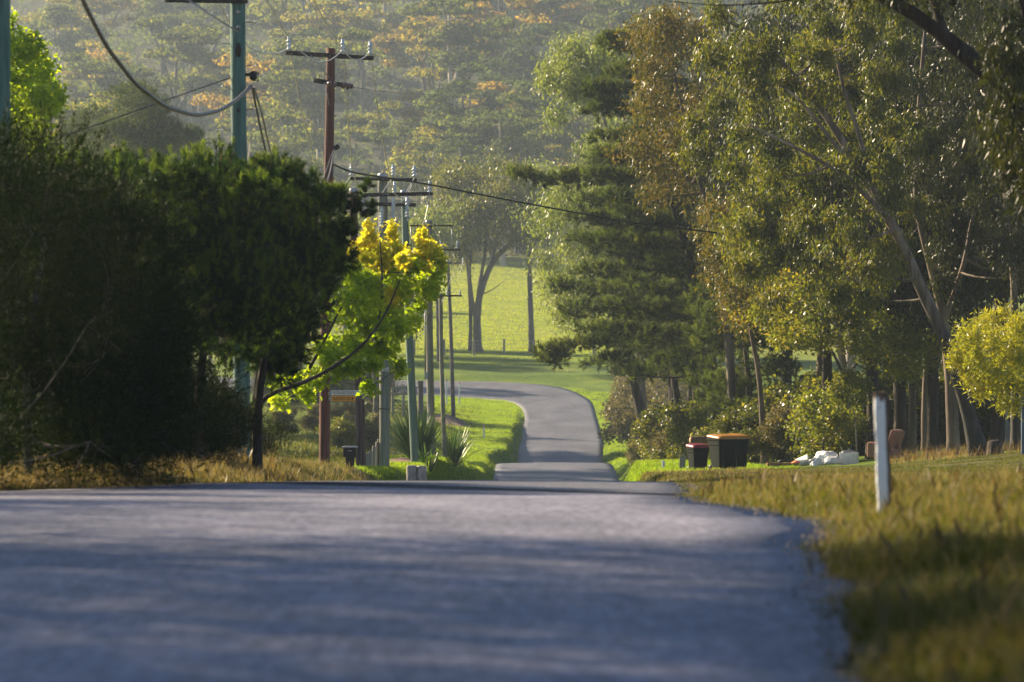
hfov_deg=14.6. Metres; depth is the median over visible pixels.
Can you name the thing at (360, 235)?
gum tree
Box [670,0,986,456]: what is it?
gum tree
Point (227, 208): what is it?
young pine
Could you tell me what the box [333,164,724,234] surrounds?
service cable
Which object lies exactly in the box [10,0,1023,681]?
ground
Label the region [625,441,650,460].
shrub
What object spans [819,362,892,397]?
shrub
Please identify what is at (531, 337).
gum tree
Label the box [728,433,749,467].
wheelie bin
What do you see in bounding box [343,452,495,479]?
green grass
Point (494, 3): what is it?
forest tree
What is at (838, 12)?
gum tree
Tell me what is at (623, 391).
shrub
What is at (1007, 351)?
wattle
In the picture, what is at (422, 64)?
forest tree
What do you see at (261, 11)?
forest tree
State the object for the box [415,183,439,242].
power line
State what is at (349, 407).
shrub
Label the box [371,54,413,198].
power line
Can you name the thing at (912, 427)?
gum tree
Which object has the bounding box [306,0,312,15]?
forest tree
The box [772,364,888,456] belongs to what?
shrub
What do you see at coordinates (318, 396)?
shrub
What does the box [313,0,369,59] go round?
power line
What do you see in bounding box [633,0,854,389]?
gum tree
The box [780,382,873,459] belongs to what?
shrub
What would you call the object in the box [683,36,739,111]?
forest tree
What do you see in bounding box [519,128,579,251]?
forest tree
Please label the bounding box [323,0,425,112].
forest tree
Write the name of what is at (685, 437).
shrub
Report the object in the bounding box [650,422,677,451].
shrub
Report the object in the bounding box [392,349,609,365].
green grass
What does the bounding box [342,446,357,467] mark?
mailbox
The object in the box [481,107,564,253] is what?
forest tree
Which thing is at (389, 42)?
forest tree
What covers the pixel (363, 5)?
forest tree
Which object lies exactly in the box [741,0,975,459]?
gum tree
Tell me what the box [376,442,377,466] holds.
retaining post
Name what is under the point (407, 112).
forest tree
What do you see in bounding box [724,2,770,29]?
forest tree
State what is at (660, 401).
shrub
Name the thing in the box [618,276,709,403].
pine tree
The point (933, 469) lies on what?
verge grass
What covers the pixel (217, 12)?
forest tree
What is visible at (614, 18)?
forest tree
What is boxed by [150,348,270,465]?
shrub
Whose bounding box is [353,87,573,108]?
power line
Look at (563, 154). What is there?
forest tree
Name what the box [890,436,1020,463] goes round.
rusty grass
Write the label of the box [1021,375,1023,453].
steel post
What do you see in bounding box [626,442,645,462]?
shrub
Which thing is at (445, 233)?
gum tree
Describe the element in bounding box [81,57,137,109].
forest tree
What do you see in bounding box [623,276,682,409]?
pine tree
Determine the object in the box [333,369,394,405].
shrub
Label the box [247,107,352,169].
forest tree
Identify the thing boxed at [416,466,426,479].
bollard
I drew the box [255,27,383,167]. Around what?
forest tree
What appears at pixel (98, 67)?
forest tree
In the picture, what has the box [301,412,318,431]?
shrub
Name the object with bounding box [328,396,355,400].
street sign
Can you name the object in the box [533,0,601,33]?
forest tree
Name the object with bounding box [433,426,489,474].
flax plant
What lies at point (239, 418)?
shrub
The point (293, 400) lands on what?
shrub
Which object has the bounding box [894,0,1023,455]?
gum tree
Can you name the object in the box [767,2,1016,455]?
gum tree
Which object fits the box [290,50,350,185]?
power line
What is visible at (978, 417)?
shrub
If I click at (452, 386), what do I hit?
utility pole
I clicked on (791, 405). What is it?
shrub
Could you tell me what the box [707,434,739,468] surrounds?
wheelie bin
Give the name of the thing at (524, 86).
forest tree
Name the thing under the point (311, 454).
green grass
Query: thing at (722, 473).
dry verge grass
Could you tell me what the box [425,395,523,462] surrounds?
green grass
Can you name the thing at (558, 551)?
road
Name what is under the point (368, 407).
shrub
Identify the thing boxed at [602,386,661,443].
shrub
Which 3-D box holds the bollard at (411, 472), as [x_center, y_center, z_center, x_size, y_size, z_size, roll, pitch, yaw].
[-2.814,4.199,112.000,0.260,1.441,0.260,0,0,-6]
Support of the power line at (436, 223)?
attached to the utility pole at (429, 374)
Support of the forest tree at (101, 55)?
on the ground at (576, 376)
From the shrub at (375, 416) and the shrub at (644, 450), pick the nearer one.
the shrub at (644, 450)
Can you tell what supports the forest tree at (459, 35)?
on the ground at (576, 376)
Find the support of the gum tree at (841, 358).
on the ground at (576, 376)
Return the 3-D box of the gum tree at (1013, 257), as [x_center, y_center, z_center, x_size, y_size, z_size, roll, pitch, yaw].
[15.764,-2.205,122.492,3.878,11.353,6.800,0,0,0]
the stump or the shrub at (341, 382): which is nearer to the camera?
the stump
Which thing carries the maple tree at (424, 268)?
on the ground at (576, 376)
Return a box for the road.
[0,377,854,681]
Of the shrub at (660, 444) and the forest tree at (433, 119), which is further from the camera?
the forest tree at (433, 119)
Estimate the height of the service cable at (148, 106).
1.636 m
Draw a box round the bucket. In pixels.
[795,454,810,465]
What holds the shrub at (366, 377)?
on the ground at (576, 376)
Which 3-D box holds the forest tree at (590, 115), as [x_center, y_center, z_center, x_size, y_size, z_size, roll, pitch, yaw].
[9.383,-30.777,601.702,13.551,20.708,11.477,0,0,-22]
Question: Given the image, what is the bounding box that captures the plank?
[766,463,798,466]
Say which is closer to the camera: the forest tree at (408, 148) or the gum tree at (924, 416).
the gum tree at (924, 416)
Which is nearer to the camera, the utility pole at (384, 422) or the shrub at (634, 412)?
the utility pole at (384, 422)
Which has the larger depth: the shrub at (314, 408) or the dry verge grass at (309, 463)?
the shrub at (314, 408)
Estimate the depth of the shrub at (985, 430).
144.00 m
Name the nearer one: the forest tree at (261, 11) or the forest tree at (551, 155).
the forest tree at (551, 155)
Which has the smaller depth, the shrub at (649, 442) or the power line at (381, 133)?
the power line at (381, 133)
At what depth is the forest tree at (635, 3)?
656.22 m
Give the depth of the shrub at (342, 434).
189.42 m
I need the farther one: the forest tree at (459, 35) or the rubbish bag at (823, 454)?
the forest tree at (459, 35)
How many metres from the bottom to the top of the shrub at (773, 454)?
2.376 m
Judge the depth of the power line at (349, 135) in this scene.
113.23 m
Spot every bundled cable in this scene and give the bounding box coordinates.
[80,0,252,116]
[251,88,332,178]
[253,88,334,181]
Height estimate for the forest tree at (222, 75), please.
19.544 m
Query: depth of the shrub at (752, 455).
137.01 m
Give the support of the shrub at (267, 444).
on the ground at (576, 376)
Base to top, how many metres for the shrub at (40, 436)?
2.219 m
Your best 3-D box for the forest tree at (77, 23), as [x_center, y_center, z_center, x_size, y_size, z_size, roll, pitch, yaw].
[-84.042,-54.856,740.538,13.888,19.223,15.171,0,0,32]
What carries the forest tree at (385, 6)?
on the ground at (576, 376)
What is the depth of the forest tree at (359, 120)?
605.10 m
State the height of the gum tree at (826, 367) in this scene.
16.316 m
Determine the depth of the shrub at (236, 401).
68.99 m
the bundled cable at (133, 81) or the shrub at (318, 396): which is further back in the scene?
the shrub at (318, 396)
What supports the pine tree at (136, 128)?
on the ground at (576, 376)
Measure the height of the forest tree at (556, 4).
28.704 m
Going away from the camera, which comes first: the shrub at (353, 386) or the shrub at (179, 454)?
the shrub at (179, 454)
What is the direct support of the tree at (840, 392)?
on the ground at (576, 376)
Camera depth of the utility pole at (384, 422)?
124.85 m
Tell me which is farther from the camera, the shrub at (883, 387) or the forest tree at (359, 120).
the forest tree at (359, 120)
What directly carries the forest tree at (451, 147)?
on the ground at (576, 376)
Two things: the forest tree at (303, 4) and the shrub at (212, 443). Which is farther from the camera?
the forest tree at (303, 4)
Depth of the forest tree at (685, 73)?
598.75 m
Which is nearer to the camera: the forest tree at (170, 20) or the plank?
the plank
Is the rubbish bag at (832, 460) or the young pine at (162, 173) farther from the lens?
the rubbish bag at (832, 460)
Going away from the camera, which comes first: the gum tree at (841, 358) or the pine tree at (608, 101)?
the gum tree at (841, 358)
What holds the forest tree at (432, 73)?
on the ground at (576, 376)
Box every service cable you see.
[48,77,230,140]
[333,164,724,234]
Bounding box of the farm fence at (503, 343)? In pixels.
[413,339,619,354]
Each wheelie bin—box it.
[686,443,708,468]
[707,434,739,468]
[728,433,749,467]
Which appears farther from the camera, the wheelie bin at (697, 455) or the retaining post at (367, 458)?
the retaining post at (367, 458)
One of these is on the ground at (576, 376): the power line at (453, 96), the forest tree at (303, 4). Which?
the forest tree at (303, 4)
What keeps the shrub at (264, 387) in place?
on the ground at (576, 376)
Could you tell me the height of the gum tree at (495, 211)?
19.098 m
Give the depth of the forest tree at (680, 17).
674.71 m
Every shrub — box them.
[14,378,94,461]
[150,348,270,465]
[158,380,219,463]
[160,364,268,467]
[164,406,243,460]
[193,373,266,459]
[250,364,306,406]
[250,374,302,406]
[250,413,300,459]
[264,371,302,408]
[269,408,294,424]
[284,422,299,434]
[286,407,298,419]
[298,421,309,429]
[299,365,351,408]
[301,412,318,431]
[306,403,318,414]
[315,415,365,449]
[316,404,335,416]
[330,356,351,405]
[330,405,345,419]
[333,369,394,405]
[334,360,405,410]
[341,401,368,417]
[343,414,354,423]
[349,416,377,451]
[364,399,376,412]
[365,363,407,402]
[369,413,390,423]
[597,397,662,446]
[599,378,664,422]
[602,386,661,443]
[609,375,651,397]
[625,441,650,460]
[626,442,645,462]
[627,397,685,459]
[627,402,658,435]
[628,417,645,454]
[636,436,657,459]
[639,422,660,458]
[646,375,700,400]
[647,390,686,406]
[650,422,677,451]
[655,398,687,460]
[659,391,712,456]
[663,402,715,459]
[685,424,718,459]
[691,399,768,435]
[705,398,771,460]
[729,423,775,464]
[732,370,807,460]
[748,410,799,461]
[750,398,825,462]
[764,386,839,461]
[769,362,820,389]
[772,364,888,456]
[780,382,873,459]
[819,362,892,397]
[852,373,893,455]
[882,368,981,447]
[889,392,920,449]
[906,393,964,449]
[916,361,988,436]
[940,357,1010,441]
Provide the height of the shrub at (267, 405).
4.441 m
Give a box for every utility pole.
[0,0,13,465]
[165,0,258,458]
[286,36,373,462]
[346,181,432,465]
[349,164,416,467]
[400,190,419,462]
[410,220,459,454]
[439,290,461,457]
[446,258,463,417]
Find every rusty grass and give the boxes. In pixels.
[183,443,281,473]
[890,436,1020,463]
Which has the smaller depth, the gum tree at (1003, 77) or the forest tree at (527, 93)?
the gum tree at (1003, 77)
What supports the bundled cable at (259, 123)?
attached to the utility pole at (330, 82)
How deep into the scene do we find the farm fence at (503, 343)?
362.21 m
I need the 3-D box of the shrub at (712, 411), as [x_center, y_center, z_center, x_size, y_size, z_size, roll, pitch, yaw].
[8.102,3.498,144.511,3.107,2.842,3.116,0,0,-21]
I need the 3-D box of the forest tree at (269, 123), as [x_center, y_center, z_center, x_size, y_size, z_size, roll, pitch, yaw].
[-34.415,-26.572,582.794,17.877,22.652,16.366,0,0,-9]
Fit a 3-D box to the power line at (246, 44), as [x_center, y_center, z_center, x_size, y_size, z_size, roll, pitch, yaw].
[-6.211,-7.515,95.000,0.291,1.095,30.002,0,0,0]
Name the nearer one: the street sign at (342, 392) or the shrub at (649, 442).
the street sign at (342, 392)
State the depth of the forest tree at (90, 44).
692.01 m
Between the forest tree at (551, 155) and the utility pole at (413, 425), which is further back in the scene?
the forest tree at (551, 155)
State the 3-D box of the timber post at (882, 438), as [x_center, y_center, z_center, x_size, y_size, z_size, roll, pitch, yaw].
[2.970,0.988,31.995,0.145,1.167,0.133,0,0,13]
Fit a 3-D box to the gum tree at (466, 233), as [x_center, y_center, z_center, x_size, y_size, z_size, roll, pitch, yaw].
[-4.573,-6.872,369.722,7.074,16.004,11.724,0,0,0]
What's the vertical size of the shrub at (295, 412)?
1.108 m
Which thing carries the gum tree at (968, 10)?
on the ground at (576, 376)
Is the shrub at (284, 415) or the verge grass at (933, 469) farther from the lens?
the shrub at (284, 415)
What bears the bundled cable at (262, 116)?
attached to the utility pole at (330, 82)
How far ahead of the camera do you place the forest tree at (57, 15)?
721.04 m
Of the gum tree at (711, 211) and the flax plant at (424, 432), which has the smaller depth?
the gum tree at (711, 211)
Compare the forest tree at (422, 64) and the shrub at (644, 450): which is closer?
the shrub at (644, 450)
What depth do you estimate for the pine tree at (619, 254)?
180.52 m
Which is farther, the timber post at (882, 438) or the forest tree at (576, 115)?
the forest tree at (576, 115)
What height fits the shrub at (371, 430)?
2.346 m
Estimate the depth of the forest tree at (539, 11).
674.11 m
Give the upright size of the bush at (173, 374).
5.229 m
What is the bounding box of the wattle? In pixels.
[940,297,1023,419]
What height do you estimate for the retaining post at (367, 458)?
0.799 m
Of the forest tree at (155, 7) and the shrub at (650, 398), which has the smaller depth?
the shrub at (650, 398)
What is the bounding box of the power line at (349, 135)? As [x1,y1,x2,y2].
[343,52,392,199]
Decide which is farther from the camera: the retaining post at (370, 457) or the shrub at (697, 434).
the shrub at (697, 434)
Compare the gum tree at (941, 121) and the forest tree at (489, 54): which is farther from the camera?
the forest tree at (489, 54)
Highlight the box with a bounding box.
[839,450,858,464]
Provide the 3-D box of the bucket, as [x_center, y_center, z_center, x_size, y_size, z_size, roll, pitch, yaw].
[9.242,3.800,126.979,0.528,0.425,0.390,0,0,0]
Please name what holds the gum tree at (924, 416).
on the ground at (576, 376)
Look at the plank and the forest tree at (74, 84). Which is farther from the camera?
the forest tree at (74, 84)
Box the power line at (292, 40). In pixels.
[266,0,341,62]
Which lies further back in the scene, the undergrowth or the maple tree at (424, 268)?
the undergrowth
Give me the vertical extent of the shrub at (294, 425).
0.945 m
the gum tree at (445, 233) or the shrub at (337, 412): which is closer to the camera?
the shrub at (337, 412)
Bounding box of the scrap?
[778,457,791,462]
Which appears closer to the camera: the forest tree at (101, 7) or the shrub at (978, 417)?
the shrub at (978, 417)
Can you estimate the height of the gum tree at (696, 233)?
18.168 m
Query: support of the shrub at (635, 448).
on the ground at (576, 376)
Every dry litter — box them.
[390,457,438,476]
[435,414,468,427]
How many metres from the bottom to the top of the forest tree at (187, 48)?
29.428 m
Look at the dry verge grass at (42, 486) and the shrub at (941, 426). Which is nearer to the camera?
the dry verge grass at (42, 486)
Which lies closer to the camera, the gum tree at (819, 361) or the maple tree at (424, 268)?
the maple tree at (424, 268)
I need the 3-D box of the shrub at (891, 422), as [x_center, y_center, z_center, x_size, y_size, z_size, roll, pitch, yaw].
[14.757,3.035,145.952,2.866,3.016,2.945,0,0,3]
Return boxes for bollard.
[407,465,415,479]
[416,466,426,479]
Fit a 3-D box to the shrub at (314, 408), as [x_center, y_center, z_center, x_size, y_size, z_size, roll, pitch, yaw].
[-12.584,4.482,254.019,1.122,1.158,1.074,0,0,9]
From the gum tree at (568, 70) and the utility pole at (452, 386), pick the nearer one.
the gum tree at (568, 70)
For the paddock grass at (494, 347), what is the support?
on the ground at (576, 376)
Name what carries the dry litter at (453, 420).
on the ground at (576, 376)
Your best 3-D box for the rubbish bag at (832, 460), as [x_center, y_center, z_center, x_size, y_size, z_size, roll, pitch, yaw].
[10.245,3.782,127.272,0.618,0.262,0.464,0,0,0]
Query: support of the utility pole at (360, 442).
on the ground at (576, 376)
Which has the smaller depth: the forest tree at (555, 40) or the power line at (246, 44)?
the power line at (246, 44)
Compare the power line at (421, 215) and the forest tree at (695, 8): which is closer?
the power line at (421, 215)
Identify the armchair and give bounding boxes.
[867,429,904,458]
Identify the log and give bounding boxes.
[689,436,708,442]
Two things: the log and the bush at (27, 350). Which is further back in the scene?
the log
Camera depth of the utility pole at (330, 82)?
109.88 m
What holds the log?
on the ground at (576, 376)
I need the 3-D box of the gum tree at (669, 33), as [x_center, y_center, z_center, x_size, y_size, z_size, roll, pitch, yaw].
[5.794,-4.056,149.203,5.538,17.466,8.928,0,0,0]
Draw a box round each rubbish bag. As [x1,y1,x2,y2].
[809,457,824,464]
[810,461,817,465]
[815,450,837,461]
[824,456,843,463]
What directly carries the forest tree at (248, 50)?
on the ground at (576, 376)
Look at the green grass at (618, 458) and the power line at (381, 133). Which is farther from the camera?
the green grass at (618, 458)
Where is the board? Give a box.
[679,455,685,468]
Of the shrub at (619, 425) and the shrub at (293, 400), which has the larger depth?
the shrub at (293, 400)
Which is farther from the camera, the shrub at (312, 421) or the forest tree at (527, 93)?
the forest tree at (527, 93)
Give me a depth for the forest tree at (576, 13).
723.25 m
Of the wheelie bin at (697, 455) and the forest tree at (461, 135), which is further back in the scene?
the forest tree at (461, 135)
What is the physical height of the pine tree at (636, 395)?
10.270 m
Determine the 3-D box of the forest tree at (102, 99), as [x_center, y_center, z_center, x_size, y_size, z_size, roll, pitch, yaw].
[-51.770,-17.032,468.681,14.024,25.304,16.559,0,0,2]
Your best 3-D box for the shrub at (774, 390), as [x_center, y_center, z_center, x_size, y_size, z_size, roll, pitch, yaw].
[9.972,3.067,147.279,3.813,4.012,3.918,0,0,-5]
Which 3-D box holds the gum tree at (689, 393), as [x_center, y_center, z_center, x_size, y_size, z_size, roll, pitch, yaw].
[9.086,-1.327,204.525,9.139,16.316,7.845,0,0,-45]
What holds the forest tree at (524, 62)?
on the ground at (576, 376)
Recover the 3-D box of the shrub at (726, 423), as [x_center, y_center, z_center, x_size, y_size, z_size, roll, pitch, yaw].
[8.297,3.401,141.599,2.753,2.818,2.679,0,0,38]
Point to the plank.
(778, 464)
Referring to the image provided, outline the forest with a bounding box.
[775,1,810,37]
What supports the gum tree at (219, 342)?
on the ground at (576, 376)
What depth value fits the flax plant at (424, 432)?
145.60 m
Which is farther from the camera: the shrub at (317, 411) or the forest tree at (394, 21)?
the forest tree at (394, 21)
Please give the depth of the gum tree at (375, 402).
261.87 m
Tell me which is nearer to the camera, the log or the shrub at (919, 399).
the log
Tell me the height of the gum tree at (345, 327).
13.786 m
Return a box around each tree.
[10,7,71,156]
[13,0,91,79]
[22,3,116,91]
[41,89,124,166]
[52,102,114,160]
[58,51,172,115]
[58,53,129,103]
[60,0,115,51]
[61,47,148,93]
[63,78,212,174]
[65,39,129,63]
[66,0,144,41]
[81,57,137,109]
[130,0,204,76]
[133,16,230,159]
[152,3,229,112]
[160,56,230,152]
[185,45,260,140]
[187,51,304,162]
[190,0,253,53]
[207,217,227,374]
[213,82,336,150]
[245,0,328,38]
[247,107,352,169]
[252,217,449,444]
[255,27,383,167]
[261,28,332,159]
[268,26,358,176]
[280,0,371,129]
[301,0,307,38]
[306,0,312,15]
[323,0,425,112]
[331,263,423,413]
[333,210,366,337]
[336,100,415,201]
[336,220,398,274]
[354,0,370,65]
[363,95,478,175]
[371,15,485,92]
[381,125,450,206]
[383,3,386,17]
[385,135,484,207]
[395,0,518,105]
[395,80,532,129]
[398,197,466,361]
[399,20,482,91]
[402,111,463,200]
[409,0,437,93]
[409,93,485,191]
[412,18,508,106]
[415,124,485,259]
[417,147,559,351]
[420,61,508,224]
[422,128,497,194]
[438,107,544,258]
[439,184,492,350]
[451,0,554,88]
[458,57,542,104]
[460,92,554,265]
[466,0,506,76]
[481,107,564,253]
[493,148,570,258]
[494,22,574,82]
[495,80,579,158]
[495,155,580,352]
[504,86,562,122]
[505,28,654,412]
[506,0,600,101]
[506,26,812,385]
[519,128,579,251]
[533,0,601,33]
[536,100,600,232]
[537,17,677,127]
[542,111,632,229]
[544,143,592,255]
[554,89,600,128]
[561,152,740,405]
[567,0,625,48]
[572,116,627,136]
[577,277,644,421]
[581,0,685,80]
[601,0,736,412]
[609,184,740,405]
[613,7,715,55]
[617,0,694,37]
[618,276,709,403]
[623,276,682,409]
[627,52,710,101]
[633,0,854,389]
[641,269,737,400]
[653,77,763,397]
[665,0,1023,225]
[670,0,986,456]
[674,0,750,23]
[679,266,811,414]
[681,0,766,81]
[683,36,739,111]
[685,186,797,463]
[710,0,900,374]
[717,10,871,450]
[721,51,933,450]
[721,262,959,449]
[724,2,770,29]
[731,0,856,371]
[739,0,933,377]
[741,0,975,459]
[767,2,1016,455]
[820,16,1020,454]
[824,151,1009,452]
[825,367,875,451]
[828,0,1023,357]
[848,0,1023,441]
[849,177,995,450]
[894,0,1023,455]
[919,0,1008,35]
[959,112,1023,449]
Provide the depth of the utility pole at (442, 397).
164.92 m
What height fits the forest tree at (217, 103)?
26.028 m
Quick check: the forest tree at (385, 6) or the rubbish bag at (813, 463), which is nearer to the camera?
the rubbish bag at (813, 463)
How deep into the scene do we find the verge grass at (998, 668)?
22.64 m
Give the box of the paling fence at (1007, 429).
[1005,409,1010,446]
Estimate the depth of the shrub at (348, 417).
231.18 m
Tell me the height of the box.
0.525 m
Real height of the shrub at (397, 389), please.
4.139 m
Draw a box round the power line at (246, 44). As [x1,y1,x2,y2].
[218,3,288,54]
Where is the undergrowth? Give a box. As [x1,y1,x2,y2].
[10,0,695,251]
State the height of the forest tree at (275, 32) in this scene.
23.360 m
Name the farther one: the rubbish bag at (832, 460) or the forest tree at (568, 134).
the forest tree at (568, 134)
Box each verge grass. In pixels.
[0,452,328,490]
[0,463,225,490]
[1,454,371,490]
[228,452,376,480]
[638,451,1023,487]
[638,466,967,491]
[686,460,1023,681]
[690,468,1023,681]
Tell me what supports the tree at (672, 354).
on the ground at (576, 376)
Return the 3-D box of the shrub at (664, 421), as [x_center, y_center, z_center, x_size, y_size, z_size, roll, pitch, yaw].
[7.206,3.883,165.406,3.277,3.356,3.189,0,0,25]
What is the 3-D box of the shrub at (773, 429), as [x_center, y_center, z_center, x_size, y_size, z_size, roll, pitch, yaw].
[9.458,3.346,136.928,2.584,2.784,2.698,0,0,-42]
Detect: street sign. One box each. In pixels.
[328,390,362,394]
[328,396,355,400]
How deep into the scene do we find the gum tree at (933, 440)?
132.79 m
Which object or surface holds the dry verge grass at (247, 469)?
on the ground at (576, 376)
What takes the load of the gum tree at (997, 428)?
on the ground at (576, 376)
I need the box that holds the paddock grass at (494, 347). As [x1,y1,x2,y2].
[339,260,617,352]
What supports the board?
on the ground at (576, 376)
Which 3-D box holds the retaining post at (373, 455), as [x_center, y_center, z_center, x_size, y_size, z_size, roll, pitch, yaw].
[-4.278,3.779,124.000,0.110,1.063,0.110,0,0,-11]
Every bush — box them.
[0,97,192,490]
[21,150,244,487]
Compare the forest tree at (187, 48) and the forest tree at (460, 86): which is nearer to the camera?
the forest tree at (460, 86)
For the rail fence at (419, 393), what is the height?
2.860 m
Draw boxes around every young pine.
[11,135,205,330]
[141,131,300,465]
[226,143,379,474]
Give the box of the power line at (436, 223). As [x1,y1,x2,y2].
[430,195,456,245]
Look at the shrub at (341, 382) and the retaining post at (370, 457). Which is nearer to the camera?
the retaining post at (370, 457)
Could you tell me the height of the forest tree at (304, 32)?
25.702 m
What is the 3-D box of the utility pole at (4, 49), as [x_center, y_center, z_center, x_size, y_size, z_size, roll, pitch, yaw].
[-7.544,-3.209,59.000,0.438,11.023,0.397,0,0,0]
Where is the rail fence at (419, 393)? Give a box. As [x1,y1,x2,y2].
[390,381,422,421]
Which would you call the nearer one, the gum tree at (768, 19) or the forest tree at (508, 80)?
the gum tree at (768, 19)
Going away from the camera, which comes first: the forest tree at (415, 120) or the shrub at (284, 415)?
the shrub at (284, 415)
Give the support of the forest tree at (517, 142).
on the ground at (576, 376)
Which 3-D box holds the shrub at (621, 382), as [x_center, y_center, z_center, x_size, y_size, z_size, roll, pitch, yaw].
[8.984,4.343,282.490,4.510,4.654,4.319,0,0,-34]
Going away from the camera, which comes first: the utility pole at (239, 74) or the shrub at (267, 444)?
the utility pole at (239, 74)
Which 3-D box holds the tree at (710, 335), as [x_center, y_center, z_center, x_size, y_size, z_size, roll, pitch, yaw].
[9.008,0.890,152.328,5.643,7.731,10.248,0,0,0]
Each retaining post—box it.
[366,453,368,465]
[369,451,371,466]
[372,446,375,465]
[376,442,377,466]
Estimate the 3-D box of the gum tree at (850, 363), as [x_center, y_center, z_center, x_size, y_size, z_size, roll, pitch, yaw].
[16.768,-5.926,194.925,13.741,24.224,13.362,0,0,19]
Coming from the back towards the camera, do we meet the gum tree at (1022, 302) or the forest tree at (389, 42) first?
the forest tree at (389, 42)
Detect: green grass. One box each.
[232,401,481,464]
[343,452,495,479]
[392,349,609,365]
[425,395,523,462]
[563,387,630,480]
[625,458,800,480]
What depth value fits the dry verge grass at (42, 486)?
55.48 m
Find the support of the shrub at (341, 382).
on the ground at (576, 376)
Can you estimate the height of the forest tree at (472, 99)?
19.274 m
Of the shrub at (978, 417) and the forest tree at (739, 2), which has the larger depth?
the forest tree at (739, 2)
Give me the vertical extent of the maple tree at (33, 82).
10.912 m
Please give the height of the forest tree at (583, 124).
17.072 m
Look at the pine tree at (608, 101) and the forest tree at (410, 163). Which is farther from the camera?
the forest tree at (410, 163)
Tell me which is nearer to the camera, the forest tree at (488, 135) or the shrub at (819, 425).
the shrub at (819, 425)
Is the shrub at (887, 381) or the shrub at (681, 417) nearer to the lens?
the shrub at (887, 381)
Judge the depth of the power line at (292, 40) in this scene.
94.40 m
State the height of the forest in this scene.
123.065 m
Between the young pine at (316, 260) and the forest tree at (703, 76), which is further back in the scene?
the forest tree at (703, 76)
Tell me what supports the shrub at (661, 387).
on the ground at (576, 376)
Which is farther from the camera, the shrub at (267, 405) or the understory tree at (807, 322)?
the shrub at (267, 405)
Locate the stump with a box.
[985,440,1003,455]
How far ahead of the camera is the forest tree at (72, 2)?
782.63 m
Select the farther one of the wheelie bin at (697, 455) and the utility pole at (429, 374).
the utility pole at (429, 374)
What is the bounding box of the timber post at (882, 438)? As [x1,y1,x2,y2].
[874,392,891,511]
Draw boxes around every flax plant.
[373,406,458,471]
[416,442,440,471]
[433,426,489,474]
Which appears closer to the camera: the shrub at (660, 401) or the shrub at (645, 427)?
the shrub at (645, 427)
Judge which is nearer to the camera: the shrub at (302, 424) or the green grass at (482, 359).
the shrub at (302, 424)
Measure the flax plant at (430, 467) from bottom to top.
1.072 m
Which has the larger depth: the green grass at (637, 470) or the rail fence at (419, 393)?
the rail fence at (419, 393)
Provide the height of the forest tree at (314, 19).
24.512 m
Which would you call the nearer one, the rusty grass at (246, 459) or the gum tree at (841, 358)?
the rusty grass at (246, 459)

